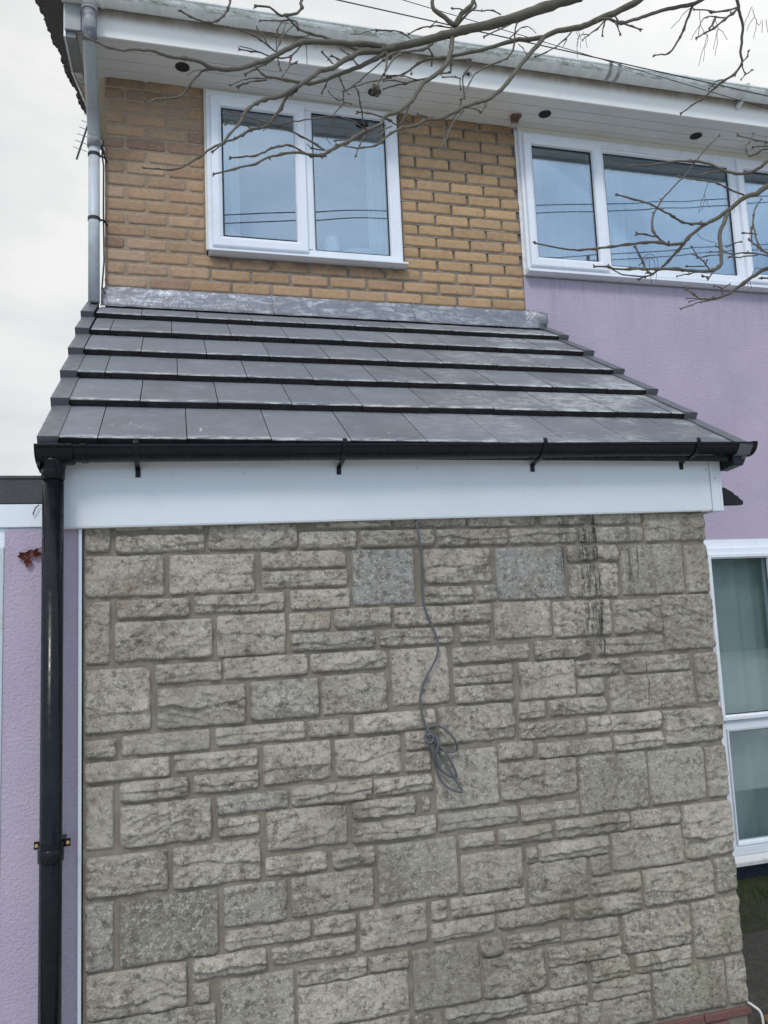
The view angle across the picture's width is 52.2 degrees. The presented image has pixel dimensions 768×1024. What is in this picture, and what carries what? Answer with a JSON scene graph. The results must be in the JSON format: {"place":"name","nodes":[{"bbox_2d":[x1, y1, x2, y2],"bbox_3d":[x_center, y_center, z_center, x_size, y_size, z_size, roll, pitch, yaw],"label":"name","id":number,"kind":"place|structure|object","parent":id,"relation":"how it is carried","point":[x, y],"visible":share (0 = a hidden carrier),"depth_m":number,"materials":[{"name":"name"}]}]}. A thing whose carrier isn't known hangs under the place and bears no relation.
{"place":"outdoors","nodes":[
{"label":"outdoors","id":0,"kind":"place"},
{"bbox_2d":[0,0,767,475],"label":"sky","id":1,"kind":"structure","parent":0,"point":[44,187],"materials":[{"name":"white"}]},
{"bbox_2d":[337,0,767,96],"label":"overhead wire","id":2,"kind":"object","parent":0,"point":[555,48],"visible":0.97,"depth_m":3.09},
{"bbox_2d":[722,487,742,505],"bbox_3d":[1.479,-0.066,3.432,0.196,0.081,0.030,-1,-7,-15],"label":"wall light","id":3,"kind":"object","parent":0,"point":[730,498],"visible":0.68,"depth_m":3.42,"materials":[{"name":"black plastic"}]},
{"bbox_2d":[742,930,767,1023],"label":"ground","id":4,"kind":"structure","parent":0,"point":[755,950],"depth_m":3.73,"materials":[{"name":"concrete"}]},
{"bbox_2d":[0,476,82,1023],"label":"garage","id":5,"kind":"structure","parent":4,"relation":"on","point":[20,583],"depth_m":2.56,"materials":[{"name":"purple paint"}]},
{"bbox_2d":[17,547,41,567],"bbox_3d":[-1.181,0.149,2.627,0.094,0.077,0.013,-1,-7,-15],"label":"dead leaf","id":6,"kind":"object","parent":5,"relation":"attached to","point":[35,553],"visible":0.87,"depth_m":2.62,"materials":[{"name":"brown plant"}]},
{"bbox_2d":[34,286,757,1023],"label":"front extension","id":7,"kind":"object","parent":4,"relation":"on","point":[282,824],"visible":1,"depth_m":2.91,"materials":[{"name":"stone"}]},
{"bbox_2d":[415,519,462,792],"bbox_3d":[0.193,0.520,2.921,0.144,1.028,0.054,-1,-7,-15],"label":"hanging cable","id":8,"kind":"object","parent":7,"relation":"hanging from","point":[434,737],"visible":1,"depth_m":2.88,"materials":[{"name":"grey plastic"}]},
{"bbox_2d":[35,0,767,879],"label":"house","id":9,"kind":"structure","parent":4,"relation":"on","point":[461,206],"depth_m":4.96,"materials":[{"name":"brick"}]},
{"bbox_2d":[73,114,98,307],"bbox_3d":[-3.329,-3.295,8.785,0.302,3.209,0.050,-1,-7,-15],"label":"tv aerial","id":10,"kind":"object","parent":9,"relation":"attached to","point":[80,147],"visible":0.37,"depth_m":8.86,"materials":[{"name":"black metal"}]},
{"bbox_2d":[101,141,105,293],"bbox_3d":[-1.550,-1.631,4.324,0.021,0.903,0.050,1,-7,-25],"label":"thin cable","id":11,"kind":"object","parent":9,"relation":"attached to","point":[103,223],"visible":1,"depth_m":4.33,"materials":[{"name":"white metal"}]},
{"bbox_2d":[224,114,239,232],"bbox_3d":[-0.914,-1.945,4.725,0.083,0.960,0.041,-1,-7,-9],"label":"curtain","id":12,"kind":"object","parent":9,"relation":"hanging from","point":[232,198],"visible":0.59,"depth_m":4.73,"materials":[{"name":"white fabric"}]},
{"bbox_2d":[225,229,240,235],"bbox_3d":[-0.900,-1.593,4.641,0.116,0.165,0.116,-1,-7,-15],"label":"china bowl","id":13,"kind":"object","parent":9,"relation":"on","point":[232,232],"visible":0.3,"depth_m":4.60,"materials":[{"name":"white ceramic"}]},
{"bbox_2d":[203,88,408,269],"bbox_3d":[-0.464,-1.993,4.707,1.195,1.029,0.116,-1,-7,-15],"label":"window","id":14,"kind":"structure","parent":9,"relation":"in","point":[216,102],"depth_m":4.65,"materials":[{"name":"white plastic"}]},
{"bbox_2d":[324,236,339,251],"bbox_3d":[-0.319,-1.593,4.774,0.096,0.147,0.096,-1,-7,-15],"label":"jar","id":15,"kind":"object","parent":9,"relation":"on","point":[331,243],"visible":0.57,"depth_m":4.74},
{"bbox_2d":[343,248,377,253],"bbox_3d":[-0.142,-1.574,4.829,0.219,0.082,0.114,-1,-7,-15],"label":"folded towel","id":16,"kind":"object","parent":9,"relation":"on","point":[362,250],"visible":0.2,"depth_m":4.79,"materials":[{"name":"white fabric"}]},
{"bbox_2d":[365,131,388,254],"bbox_3d":[-0.036,-1.955,4.960,0.142,0.960,0.048,-1,-7,-15],"label":"curtain","id":17,"kind":"object","parent":9,"relation":"hanging from","point":[377,202],"visible":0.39,"depth_m":4.96,"materials":[{"name":"white fabric"}]},
{"bbox_2d":[510,113,521,123],"bbox_3d":[0.842,-2.516,5.008,0.071,0.056,0.068,-1,-7,-15],"label":"mud nest","id":18,"kind":"object","parent":9,"relation":"attached to","point":[514,118],"visible":1,"depth_m":4.99,"materials":[{"name":"brown soil"}]},
{"bbox_2d":[533,160,628,266],"bbox_3d":[1.282,-1.948,5.338,0.844,0.880,0.060,-1,-7,-15],"label":"curtain","id":19,"kind":"object","parent":9,"relation":"hanging from","point":[564,220],"visible":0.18,"depth_m":5.32,"materials":[{"name":"white fabric"}]},
{"bbox_2d":[403,0,767,108],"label":"overhead wire","id":20,"kind":"object","parent":9,"relation":"attached to","point":[601,59],"visible":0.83,"depth_m":3.14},
{"bbox_2d":[516,126,767,293],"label":"window","id":21,"kind":"structure","parent":9,"relation":"in","point":[591,169],"depth_m":5.31,"materials":[{"name":"white plastic"}]},
{"bbox_2d":[703,538,767,867],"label":"window","id":22,"kind":"structure","parent":9,"relation":"in","point":[750,850],"depth_m":4.97,"materials":[{"name":"white plastic"}]},
{"bbox_2d":[711,559,766,839],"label":"net curtain","id":23,"kind":"object","parent":9,"relation":"hanging from","point":[739,603],"visible":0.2,"depth_m":5.19,"materials":[{"name":"white fabric"}]},
{"bbox_2d":[82,0,767,309],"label":"bare tree","id":24,"kind":"object","parent":4,"relation":"on","point":[380,50],"visible":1,"depth_m":2.15,"materials":[{"name":"brown plant"}]},
{"bbox_2d":[736,875,767,935],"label":"mossy verge","id":25,"kind":"structure","parent":4,"relation":"on","point":[762,925],"depth_m":4.41,"materials":[{"name":"green plant"}]},
{"bbox_2d":[746,1001,764,1023],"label":"white hose","id":26,"kind":"object","parent":4,"relation":"on","point":[757,1009],"visible":1,"depth_m":3.06,"materials":[{"name":"white plastic"}]},
{"bbox_2d":[763,1014,767,1023],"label":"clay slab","id":27,"kind":"structure","parent":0,"point":[765,1019],"depth_m":3.26,"materials":[{"name":"brick"}]}
]}

